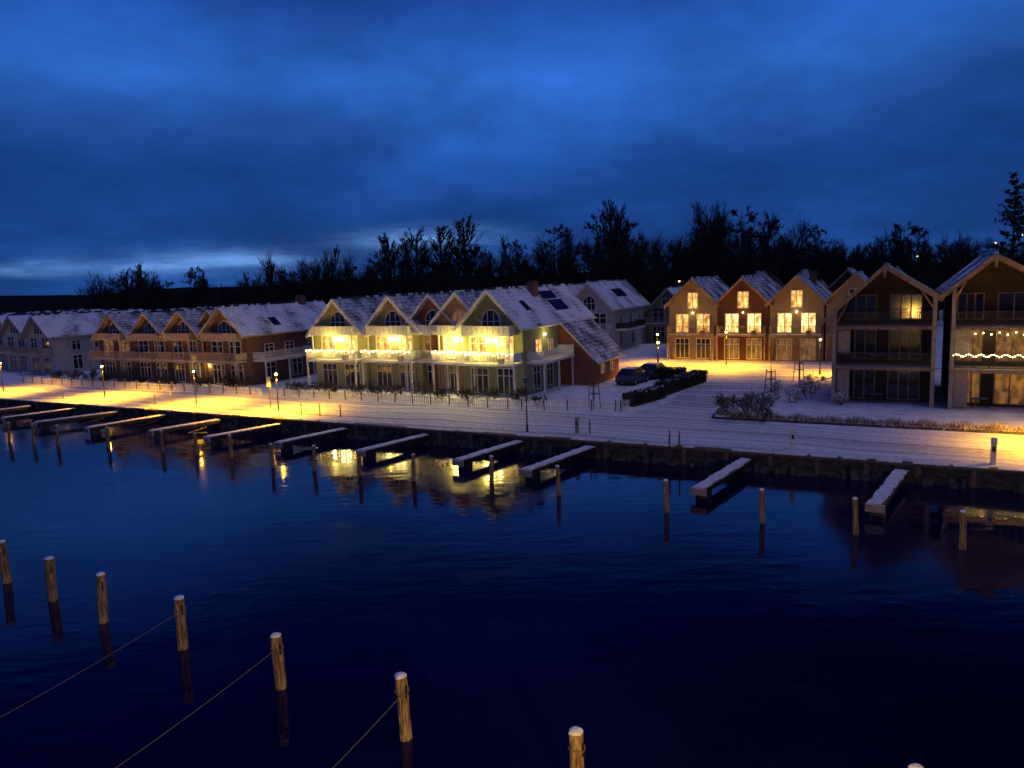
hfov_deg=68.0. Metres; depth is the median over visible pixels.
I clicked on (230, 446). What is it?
mooring post
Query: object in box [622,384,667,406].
hedge
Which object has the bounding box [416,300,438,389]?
walls
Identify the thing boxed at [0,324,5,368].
windows
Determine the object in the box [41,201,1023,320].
distant tree row
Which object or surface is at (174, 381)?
garden shrub
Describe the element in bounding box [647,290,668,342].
walls
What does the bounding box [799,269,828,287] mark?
roof
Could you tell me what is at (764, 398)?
garden shrub
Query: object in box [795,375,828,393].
garden shrub
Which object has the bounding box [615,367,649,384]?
parked car
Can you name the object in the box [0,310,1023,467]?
ground
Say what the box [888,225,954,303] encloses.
bare tree
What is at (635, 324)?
side balcony
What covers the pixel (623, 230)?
bare tree
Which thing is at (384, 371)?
windows
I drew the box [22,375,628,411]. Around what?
garden fence
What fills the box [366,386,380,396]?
garden shrub
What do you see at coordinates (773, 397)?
garden shrub
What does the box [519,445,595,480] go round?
finger jetty
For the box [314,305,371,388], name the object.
walls
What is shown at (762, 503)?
mooring post
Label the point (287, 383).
garden shrub
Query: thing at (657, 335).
street lamp
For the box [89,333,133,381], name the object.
balcony
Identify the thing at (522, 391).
garden shrub
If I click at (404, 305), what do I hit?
roof
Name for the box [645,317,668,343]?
balcony
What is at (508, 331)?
balcony
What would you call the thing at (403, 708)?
mooring post
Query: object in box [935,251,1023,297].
roof
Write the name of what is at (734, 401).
garden shrub
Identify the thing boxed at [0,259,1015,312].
distant hills
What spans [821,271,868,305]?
roof
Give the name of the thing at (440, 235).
poplar tree
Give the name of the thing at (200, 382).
garden shrub
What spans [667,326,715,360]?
balcony
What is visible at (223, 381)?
garden shrub
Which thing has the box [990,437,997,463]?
power pedestal
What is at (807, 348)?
windows
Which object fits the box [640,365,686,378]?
hedge
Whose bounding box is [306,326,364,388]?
balcony
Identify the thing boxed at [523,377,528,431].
street lamp
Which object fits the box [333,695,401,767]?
mooring rope
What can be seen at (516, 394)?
garden shrub
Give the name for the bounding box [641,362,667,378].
parked car
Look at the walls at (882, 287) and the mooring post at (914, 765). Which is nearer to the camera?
the mooring post at (914, 765)
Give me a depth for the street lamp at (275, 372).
61.33 m
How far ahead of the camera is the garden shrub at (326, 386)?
71.04 m
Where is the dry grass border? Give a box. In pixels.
[714,407,1023,433]
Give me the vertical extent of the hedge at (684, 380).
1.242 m
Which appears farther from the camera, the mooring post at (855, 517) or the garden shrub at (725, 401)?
the garden shrub at (725, 401)
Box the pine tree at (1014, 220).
[983,171,1023,265]
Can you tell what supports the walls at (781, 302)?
on the ground at (611, 390)
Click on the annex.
(589, 339)
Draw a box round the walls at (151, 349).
[133,319,171,380]
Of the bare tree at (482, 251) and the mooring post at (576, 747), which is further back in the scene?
the bare tree at (482, 251)
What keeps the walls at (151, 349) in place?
on the ground at (611, 390)
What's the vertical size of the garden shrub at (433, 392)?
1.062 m
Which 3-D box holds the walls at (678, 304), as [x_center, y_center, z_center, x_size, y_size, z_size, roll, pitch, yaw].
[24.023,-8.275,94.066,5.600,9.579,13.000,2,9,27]
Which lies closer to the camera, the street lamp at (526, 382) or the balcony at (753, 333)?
the street lamp at (526, 382)
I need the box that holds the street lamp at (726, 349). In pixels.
[725,330,727,366]
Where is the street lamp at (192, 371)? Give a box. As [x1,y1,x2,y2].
[191,369,196,404]
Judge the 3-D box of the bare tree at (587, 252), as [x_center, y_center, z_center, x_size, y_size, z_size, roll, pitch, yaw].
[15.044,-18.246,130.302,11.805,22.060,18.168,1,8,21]
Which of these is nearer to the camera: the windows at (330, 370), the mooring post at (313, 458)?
the mooring post at (313, 458)
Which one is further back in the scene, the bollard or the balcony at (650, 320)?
the balcony at (650, 320)
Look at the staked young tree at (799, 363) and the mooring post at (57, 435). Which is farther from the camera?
the staked young tree at (799, 363)
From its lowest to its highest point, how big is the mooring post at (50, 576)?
2.868 m
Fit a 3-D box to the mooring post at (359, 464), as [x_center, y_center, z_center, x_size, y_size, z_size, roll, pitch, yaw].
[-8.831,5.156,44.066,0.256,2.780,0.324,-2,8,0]
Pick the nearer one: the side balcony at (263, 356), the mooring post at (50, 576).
the mooring post at (50, 576)
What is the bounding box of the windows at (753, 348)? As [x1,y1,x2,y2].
[724,291,761,359]
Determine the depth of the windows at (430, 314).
70.51 m
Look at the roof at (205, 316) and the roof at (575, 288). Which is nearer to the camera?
the roof at (205, 316)
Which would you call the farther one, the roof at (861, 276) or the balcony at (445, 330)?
the roof at (861, 276)
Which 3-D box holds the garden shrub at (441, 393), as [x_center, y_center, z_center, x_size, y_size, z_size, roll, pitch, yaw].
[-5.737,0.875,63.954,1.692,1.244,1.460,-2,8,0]
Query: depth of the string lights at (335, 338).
73.56 m
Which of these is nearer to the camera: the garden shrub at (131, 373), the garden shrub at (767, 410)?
the garden shrub at (767, 410)
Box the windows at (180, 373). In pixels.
[172,321,200,382]
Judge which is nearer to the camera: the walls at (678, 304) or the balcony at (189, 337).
the balcony at (189, 337)
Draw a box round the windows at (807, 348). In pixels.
[776,290,815,359]
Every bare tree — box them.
[456,247,497,287]
[498,239,546,284]
[517,231,580,284]
[573,212,618,282]
[590,199,622,278]
[611,204,633,278]
[668,197,758,279]
[674,211,757,282]
[711,205,777,284]
[751,218,793,274]
[802,224,850,279]
[876,221,948,287]
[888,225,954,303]
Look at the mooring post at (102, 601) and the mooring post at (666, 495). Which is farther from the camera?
the mooring post at (666, 495)
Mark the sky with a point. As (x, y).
(172, 137)
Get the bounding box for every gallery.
[831,270,937,407]
[947,259,1023,409]
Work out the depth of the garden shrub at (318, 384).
71.70 m
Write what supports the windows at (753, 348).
attached to the walls at (728, 302)
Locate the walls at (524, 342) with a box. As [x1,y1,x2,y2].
[462,295,558,396]
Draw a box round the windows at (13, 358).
[7,322,28,370]
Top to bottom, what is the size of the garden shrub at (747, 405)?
1.841 m
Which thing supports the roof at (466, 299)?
on the walls at (454, 305)
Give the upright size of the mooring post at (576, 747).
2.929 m
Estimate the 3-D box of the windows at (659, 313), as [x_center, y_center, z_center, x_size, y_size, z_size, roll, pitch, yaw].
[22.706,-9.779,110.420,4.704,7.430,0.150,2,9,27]
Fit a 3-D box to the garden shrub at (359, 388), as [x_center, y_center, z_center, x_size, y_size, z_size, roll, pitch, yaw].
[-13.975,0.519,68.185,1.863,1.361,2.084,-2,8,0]
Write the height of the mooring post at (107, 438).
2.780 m
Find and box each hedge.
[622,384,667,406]
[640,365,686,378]
[653,368,708,395]
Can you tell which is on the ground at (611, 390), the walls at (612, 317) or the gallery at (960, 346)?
the walls at (612, 317)
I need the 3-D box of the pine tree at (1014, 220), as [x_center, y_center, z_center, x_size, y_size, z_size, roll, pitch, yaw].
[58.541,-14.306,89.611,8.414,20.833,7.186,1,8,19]
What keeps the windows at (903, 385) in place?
attached to the walls at (882, 287)
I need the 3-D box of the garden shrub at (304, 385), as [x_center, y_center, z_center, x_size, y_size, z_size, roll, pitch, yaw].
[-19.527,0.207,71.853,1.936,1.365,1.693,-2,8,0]
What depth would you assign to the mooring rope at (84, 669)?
20.75 m
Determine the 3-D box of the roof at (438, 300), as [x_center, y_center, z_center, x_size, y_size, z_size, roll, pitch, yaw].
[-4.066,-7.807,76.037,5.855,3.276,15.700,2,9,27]
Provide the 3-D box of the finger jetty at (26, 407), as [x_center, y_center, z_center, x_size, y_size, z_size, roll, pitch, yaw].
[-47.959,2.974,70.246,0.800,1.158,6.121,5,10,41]
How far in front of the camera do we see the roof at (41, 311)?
115.60 m
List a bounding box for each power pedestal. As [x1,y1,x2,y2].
[575,416,578,433]
[791,427,795,448]
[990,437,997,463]
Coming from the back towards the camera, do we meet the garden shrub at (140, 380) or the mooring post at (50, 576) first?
the garden shrub at (140, 380)
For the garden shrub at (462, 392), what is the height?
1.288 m
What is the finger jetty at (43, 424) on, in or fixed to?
on the water
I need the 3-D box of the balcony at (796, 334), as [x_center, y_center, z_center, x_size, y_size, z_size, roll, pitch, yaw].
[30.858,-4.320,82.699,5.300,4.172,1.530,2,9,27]
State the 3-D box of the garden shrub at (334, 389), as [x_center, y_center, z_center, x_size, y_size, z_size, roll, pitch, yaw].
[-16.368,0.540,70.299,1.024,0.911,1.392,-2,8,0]
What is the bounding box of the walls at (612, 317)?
[577,285,646,349]
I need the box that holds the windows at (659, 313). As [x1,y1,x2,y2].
[652,291,672,341]
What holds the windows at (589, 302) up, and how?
attached to the walls at (612, 317)
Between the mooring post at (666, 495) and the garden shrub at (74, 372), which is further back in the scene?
the garden shrub at (74, 372)
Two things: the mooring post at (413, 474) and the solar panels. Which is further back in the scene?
the solar panels
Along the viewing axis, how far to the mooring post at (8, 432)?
57.80 m
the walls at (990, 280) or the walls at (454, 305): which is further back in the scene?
the walls at (454, 305)
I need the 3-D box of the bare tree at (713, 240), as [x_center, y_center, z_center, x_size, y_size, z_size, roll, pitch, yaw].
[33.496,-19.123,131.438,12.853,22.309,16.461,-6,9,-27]
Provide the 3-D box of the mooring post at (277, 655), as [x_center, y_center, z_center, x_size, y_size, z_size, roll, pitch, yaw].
[-6.427,8.217,21.019,0.383,2.840,0.459,-2,8,0]
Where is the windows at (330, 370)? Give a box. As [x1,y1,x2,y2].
[321,311,360,386]
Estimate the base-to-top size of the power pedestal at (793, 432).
1.210 m
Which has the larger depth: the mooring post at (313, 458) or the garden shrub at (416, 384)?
the garden shrub at (416, 384)
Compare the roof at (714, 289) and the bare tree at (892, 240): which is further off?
the bare tree at (892, 240)
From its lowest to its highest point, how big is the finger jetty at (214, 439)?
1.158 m
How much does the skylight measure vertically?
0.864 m
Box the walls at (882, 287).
[835,270,933,401]
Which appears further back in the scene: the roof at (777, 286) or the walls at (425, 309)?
the roof at (777, 286)
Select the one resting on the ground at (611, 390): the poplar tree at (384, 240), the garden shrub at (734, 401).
the poplar tree at (384, 240)
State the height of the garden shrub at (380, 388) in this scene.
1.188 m
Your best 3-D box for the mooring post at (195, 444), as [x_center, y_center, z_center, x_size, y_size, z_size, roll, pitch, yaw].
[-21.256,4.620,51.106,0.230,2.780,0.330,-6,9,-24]
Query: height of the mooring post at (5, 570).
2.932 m
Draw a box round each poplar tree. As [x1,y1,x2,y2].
[113,268,142,309]
[127,262,164,309]
[359,230,413,293]
[395,226,436,292]
[413,225,463,285]
[441,214,484,285]
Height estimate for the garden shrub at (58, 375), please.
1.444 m
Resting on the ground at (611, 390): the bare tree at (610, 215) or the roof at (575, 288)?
the bare tree at (610, 215)
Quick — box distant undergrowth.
[79,267,943,309]
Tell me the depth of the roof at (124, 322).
88.14 m
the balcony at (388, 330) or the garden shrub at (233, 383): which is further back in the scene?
the garden shrub at (233, 383)
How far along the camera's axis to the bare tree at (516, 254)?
125.11 m
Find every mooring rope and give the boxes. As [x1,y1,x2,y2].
[0,614,175,717]
[116,651,273,767]
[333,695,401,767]
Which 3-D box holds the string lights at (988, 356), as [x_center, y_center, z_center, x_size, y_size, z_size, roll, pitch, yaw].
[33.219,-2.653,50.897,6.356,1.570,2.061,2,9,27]
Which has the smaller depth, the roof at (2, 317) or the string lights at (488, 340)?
the string lights at (488, 340)
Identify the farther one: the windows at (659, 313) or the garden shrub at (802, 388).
the windows at (659, 313)
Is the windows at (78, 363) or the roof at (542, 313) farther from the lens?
the windows at (78, 363)
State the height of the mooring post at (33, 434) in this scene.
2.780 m
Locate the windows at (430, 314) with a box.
[425,309,440,388]
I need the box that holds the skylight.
[268,317,280,324]
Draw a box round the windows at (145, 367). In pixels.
[138,322,168,380]
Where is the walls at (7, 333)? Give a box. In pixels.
[4,324,30,371]
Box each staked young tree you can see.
[588,358,600,408]
[764,345,778,392]
[792,337,803,382]
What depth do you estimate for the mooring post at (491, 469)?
41.31 m
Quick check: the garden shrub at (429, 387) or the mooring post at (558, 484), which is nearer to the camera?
the mooring post at (558, 484)
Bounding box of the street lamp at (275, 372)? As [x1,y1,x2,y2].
[273,371,279,411]
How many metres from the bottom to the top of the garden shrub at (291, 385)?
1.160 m
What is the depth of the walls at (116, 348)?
88.59 m
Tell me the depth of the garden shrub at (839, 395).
55.35 m
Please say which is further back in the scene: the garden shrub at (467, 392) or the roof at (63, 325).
the roof at (63, 325)
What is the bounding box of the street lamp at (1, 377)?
[0,361,4,391]
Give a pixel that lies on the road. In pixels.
(738, 379)
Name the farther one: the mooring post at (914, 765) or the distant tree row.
the distant tree row
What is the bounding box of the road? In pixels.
[626,360,831,419]
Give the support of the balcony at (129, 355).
attached to the walls at (151, 349)
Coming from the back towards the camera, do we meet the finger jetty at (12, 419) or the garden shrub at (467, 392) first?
the finger jetty at (12, 419)
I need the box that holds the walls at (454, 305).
[438,298,466,391]
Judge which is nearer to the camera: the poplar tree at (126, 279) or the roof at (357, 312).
the roof at (357, 312)
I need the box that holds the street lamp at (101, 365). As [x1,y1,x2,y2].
[99,364,105,396]
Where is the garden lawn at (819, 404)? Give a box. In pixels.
[715,369,1023,431]
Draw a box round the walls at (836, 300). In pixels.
[825,277,862,361]
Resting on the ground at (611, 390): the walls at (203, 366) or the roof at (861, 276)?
the walls at (203, 366)
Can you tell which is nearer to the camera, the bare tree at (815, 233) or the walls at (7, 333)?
the walls at (7, 333)
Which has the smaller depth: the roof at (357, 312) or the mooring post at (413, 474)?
the mooring post at (413, 474)
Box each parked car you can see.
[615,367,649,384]
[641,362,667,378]
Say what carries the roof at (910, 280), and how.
on the walls at (882, 287)
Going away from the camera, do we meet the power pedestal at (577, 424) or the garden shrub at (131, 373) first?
the power pedestal at (577, 424)
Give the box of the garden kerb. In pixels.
[712,368,1023,434]
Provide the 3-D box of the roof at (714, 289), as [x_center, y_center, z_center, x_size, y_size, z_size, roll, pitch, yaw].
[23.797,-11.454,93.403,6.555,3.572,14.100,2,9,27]
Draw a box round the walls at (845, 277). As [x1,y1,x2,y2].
[828,271,851,292]
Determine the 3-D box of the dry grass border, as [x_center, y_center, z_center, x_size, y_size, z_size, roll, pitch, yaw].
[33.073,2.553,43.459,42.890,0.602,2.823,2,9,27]
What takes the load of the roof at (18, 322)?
on the walls at (7, 333)
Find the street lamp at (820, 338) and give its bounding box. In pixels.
[818,337,822,373]
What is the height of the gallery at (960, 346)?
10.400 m
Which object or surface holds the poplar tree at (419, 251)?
on the ground at (611, 390)
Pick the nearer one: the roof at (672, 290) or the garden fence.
the garden fence
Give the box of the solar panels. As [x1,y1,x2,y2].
[519,290,568,309]
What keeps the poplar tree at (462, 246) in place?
on the ground at (611, 390)
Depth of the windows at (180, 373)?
82.77 m
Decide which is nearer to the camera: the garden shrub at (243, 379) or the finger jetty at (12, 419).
the finger jetty at (12, 419)
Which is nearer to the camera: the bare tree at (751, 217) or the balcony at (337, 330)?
the balcony at (337, 330)
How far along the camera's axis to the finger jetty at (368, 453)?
49.42 m
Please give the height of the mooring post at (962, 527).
2.780 m
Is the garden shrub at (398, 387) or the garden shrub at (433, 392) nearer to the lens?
the garden shrub at (433, 392)
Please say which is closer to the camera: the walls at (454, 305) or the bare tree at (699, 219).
the walls at (454, 305)
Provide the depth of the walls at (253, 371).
80.31 m
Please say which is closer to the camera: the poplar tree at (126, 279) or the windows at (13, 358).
the windows at (13, 358)
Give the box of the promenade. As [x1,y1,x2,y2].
[0,382,1023,468]
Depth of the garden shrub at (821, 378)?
63.44 m
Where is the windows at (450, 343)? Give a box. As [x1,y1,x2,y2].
[444,309,464,390]
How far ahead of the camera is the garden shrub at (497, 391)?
63.28 m
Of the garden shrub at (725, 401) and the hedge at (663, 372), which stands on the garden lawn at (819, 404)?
the garden shrub at (725, 401)
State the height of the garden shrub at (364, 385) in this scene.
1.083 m
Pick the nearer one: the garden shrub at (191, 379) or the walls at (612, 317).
the garden shrub at (191, 379)
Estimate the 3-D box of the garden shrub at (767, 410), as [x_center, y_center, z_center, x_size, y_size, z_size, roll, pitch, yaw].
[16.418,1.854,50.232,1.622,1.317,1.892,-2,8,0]
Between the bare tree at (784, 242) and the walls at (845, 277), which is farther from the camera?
the bare tree at (784, 242)
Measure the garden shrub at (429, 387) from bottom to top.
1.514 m
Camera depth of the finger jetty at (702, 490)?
38.47 m
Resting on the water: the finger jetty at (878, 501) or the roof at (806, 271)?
the finger jetty at (878, 501)
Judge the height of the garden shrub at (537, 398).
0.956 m
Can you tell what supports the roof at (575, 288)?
on the walls
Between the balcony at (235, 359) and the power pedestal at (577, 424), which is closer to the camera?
the power pedestal at (577, 424)
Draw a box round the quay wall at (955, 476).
[0,398,1023,493]
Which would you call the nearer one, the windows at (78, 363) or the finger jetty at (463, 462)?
the finger jetty at (463, 462)
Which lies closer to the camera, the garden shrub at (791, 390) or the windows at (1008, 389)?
the windows at (1008, 389)
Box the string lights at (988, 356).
[953,332,1020,357]
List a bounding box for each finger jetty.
[0,405,31,416]
[1,408,76,424]
[33,411,118,429]
[84,414,166,434]
[148,419,220,438]
[204,423,281,445]
[274,427,347,450]
[356,433,429,459]
[452,440,523,469]
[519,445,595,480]
[690,458,752,499]
[865,469,908,517]
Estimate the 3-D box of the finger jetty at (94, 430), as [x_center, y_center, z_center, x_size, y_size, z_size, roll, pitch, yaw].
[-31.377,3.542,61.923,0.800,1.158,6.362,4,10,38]
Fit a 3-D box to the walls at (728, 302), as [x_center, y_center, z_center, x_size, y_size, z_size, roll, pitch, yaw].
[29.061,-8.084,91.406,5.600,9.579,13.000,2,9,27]
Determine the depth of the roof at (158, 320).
84.86 m
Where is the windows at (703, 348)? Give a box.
[675,292,710,358]
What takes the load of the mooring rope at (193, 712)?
attached to the mooring post at (277, 655)
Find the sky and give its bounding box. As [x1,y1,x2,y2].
[0,0,1023,295]
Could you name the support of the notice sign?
on the promenade
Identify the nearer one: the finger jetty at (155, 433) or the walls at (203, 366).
the finger jetty at (155, 433)
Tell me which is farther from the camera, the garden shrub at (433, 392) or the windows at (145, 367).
the windows at (145, 367)
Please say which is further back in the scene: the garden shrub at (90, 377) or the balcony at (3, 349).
the balcony at (3, 349)
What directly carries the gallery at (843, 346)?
attached to the walls at (882, 287)
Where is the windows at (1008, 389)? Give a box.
[956,292,1023,405]
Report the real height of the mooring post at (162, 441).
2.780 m
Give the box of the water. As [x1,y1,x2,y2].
[0,411,1023,767]
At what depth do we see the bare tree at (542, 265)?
125.40 m
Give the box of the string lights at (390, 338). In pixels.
[361,337,408,352]
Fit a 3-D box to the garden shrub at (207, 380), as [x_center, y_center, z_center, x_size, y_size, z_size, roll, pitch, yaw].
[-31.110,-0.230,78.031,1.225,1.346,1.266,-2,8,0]
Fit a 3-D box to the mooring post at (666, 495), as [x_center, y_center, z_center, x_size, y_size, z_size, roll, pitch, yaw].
[7.207,5.795,35.359,0.256,2.780,0.357,-5,8,-22]
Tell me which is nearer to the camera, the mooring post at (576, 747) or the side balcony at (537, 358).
the mooring post at (576, 747)
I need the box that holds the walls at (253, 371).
[206,314,316,385]
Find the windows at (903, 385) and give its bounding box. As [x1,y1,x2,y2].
[844,294,922,400]
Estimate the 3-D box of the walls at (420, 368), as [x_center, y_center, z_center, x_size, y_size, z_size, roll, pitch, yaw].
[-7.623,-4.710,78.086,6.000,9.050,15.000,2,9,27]
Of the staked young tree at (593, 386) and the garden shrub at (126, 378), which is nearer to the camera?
the staked young tree at (593, 386)
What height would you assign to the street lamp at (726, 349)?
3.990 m
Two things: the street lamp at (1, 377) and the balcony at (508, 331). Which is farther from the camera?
the street lamp at (1, 377)
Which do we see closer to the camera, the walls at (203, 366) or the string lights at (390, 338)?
the string lights at (390, 338)
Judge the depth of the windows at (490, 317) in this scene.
66.33 m
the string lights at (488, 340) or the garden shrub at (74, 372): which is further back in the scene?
the garden shrub at (74, 372)
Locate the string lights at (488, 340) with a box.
[455,338,511,355]
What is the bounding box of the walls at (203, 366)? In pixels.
[168,317,208,383]
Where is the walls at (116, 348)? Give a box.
[99,320,136,379]
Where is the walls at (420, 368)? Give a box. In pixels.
[369,302,426,390]
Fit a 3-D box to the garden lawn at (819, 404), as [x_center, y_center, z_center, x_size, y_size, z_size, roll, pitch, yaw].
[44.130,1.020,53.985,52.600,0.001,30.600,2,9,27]
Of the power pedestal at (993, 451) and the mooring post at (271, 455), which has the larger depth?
the mooring post at (271, 455)
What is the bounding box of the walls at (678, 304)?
[669,282,717,359]
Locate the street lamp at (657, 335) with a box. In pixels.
[656,333,658,361]
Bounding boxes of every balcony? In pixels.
[0,345,27,368]
[16,347,52,376]
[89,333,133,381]
[123,333,166,381]
[158,333,200,383]
[191,337,223,385]
[196,333,246,387]
[252,345,315,380]
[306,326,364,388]
[361,325,418,391]
[405,325,452,392]
[431,325,477,395]
[455,325,521,396]
[527,344,574,395]
[604,323,611,335]
[611,288,645,330]
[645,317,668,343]
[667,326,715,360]
[716,326,766,361]
[769,325,821,362]
[825,325,832,362]
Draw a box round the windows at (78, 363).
[29,323,99,373]
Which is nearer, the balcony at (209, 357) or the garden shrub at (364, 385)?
the garden shrub at (364, 385)
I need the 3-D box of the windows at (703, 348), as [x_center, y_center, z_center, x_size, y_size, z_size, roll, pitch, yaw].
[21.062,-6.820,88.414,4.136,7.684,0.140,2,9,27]
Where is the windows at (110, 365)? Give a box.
[103,323,132,378]
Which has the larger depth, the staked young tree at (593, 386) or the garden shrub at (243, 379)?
the garden shrub at (243, 379)
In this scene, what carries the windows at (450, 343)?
attached to the walls at (454, 305)
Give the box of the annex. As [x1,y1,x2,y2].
[559,318,625,385]
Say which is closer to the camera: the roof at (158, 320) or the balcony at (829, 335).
the balcony at (829, 335)
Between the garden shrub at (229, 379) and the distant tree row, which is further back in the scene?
the distant tree row
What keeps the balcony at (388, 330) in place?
attached to the walls at (420, 368)
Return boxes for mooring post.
[0,540,11,583]
[6,422,10,442]
[31,423,35,443]
[44,556,57,601]
[55,425,59,445]
[94,572,108,623]
[105,427,110,448]
[159,430,164,452]
[173,595,188,650]
[193,432,197,455]
[228,434,233,457]
[269,443,274,468]
[270,632,286,690]
[312,445,315,470]
[356,449,361,475]
[394,672,411,741]
[411,453,415,481]
[489,455,493,483]
[555,465,560,494]
[567,726,585,767]
[663,479,669,512]
[759,488,764,523]
[852,497,858,534]
[908,763,923,767]
[959,510,966,549]
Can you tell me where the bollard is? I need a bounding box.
[678,430,679,446]
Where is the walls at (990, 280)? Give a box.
[941,260,1023,406]
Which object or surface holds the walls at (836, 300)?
on the ground at (611, 390)
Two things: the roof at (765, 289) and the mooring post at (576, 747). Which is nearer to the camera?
the mooring post at (576, 747)
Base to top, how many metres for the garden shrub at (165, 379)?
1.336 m
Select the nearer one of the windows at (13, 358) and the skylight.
the skylight
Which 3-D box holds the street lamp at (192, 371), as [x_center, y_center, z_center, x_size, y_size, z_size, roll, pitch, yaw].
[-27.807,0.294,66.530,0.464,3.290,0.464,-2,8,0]
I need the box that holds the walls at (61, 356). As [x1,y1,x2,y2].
[26,324,100,374]
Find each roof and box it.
[0,309,87,313]
[0,309,99,324]
[0,309,117,337]
[18,308,142,339]
[90,306,211,341]
[124,307,213,342]
[159,304,238,338]
[196,308,215,325]
[197,295,325,338]
[305,292,422,338]
[361,291,440,334]
[403,291,455,325]
[429,289,484,325]
[453,281,596,331]
[565,283,584,294]
[575,279,649,311]
[644,285,683,312]
[663,276,729,308]
[712,274,779,307]
[754,271,783,289]
[764,270,832,306]
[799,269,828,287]
[821,262,943,323]
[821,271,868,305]
[827,268,856,288]
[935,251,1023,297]
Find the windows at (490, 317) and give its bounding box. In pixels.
[470,309,553,394]
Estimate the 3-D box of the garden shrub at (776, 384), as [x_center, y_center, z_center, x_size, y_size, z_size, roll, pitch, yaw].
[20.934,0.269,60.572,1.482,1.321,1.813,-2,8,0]
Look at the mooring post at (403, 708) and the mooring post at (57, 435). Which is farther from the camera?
the mooring post at (57, 435)
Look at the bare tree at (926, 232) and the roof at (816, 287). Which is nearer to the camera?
the roof at (816, 287)
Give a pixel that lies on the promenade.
(960, 449)
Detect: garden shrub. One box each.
[50,370,64,381]
[62,369,78,379]
[68,369,83,377]
[80,368,98,380]
[82,373,96,381]
[113,369,135,381]
[115,373,135,383]
[132,378,146,385]
[154,374,168,385]
[168,379,176,387]
[189,374,201,384]
[193,376,205,386]
[203,376,215,386]
[218,374,234,386]
[225,375,240,387]
[230,380,240,388]
[232,375,254,389]
[285,380,300,389]
[285,382,301,392]
[297,379,314,392]
[310,380,330,391]
[322,379,335,393]
[330,385,341,394]
[346,382,365,396]
[351,382,366,390]
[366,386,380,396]
[375,384,389,396]
[388,384,403,394]
[408,381,431,396]
[417,380,435,396]
[429,389,438,399]
[434,388,453,400]
[455,387,472,399]
[459,387,480,402]
[479,387,500,399]
[506,391,529,404]
[513,387,528,400]
[530,395,547,405]
[711,390,761,420]
[713,393,739,411]
[726,390,769,418]
[745,390,775,412]
[749,402,773,421]
[765,380,783,394]
[765,390,782,405]
[780,385,808,402]
[791,378,821,399]
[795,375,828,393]
[805,372,825,387]
[831,391,847,404]
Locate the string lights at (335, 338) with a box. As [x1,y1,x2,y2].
[306,337,352,352]
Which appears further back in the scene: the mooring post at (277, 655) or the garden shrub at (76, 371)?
the garden shrub at (76, 371)
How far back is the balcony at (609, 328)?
98.95 m
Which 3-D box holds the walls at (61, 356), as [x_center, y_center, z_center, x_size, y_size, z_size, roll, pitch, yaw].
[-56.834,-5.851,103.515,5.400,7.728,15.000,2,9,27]
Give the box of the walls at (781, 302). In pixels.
[770,278,825,361]
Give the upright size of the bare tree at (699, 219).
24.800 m
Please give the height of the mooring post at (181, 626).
2.928 m
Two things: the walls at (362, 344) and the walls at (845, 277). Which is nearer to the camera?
the walls at (362, 344)
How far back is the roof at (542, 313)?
69.06 m
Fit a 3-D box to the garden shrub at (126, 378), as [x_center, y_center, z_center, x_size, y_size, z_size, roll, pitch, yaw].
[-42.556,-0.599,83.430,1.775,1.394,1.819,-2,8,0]
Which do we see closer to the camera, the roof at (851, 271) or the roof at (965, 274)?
the roof at (965, 274)
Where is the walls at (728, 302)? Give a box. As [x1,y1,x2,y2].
[718,280,769,360]
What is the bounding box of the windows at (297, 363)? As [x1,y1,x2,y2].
[211,321,314,384]
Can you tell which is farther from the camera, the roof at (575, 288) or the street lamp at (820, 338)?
the roof at (575, 288)
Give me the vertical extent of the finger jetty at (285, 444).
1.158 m
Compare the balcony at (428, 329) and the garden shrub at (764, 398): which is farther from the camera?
the balcony at (428, 329)
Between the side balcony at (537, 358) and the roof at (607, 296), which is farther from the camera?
the roof at (607, 296)
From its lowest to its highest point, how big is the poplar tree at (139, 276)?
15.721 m
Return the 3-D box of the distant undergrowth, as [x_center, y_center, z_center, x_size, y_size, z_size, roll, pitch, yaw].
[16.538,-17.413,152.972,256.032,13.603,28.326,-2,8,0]
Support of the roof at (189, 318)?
on the walls at (203, 366)
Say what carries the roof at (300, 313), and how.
on the walls at (253, 371)
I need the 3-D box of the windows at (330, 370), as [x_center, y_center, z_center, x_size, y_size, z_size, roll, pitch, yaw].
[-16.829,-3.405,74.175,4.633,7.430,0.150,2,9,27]
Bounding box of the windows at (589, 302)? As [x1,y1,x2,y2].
[583,295,640,346]
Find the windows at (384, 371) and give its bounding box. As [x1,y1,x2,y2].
[375,310,415,388]
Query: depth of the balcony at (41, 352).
95.47 m
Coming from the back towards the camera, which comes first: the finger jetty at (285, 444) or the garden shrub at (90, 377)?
the garden shrub at (90, 377)
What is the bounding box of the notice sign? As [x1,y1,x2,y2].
[265,377,270,409]
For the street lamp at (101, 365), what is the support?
on the promenade
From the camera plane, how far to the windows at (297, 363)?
80.43 m
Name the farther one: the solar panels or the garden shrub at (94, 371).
the garden shrub at (94, 371)
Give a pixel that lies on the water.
(510, 617)
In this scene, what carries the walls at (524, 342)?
on the ground at (611, 390)
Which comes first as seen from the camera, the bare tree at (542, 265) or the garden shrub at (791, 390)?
the garden shrub at (791, 390)
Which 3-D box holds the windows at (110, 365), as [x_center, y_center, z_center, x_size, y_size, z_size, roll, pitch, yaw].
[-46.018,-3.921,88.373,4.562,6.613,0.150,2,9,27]
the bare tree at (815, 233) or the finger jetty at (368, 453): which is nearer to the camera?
the finger jetty at (368, 453)

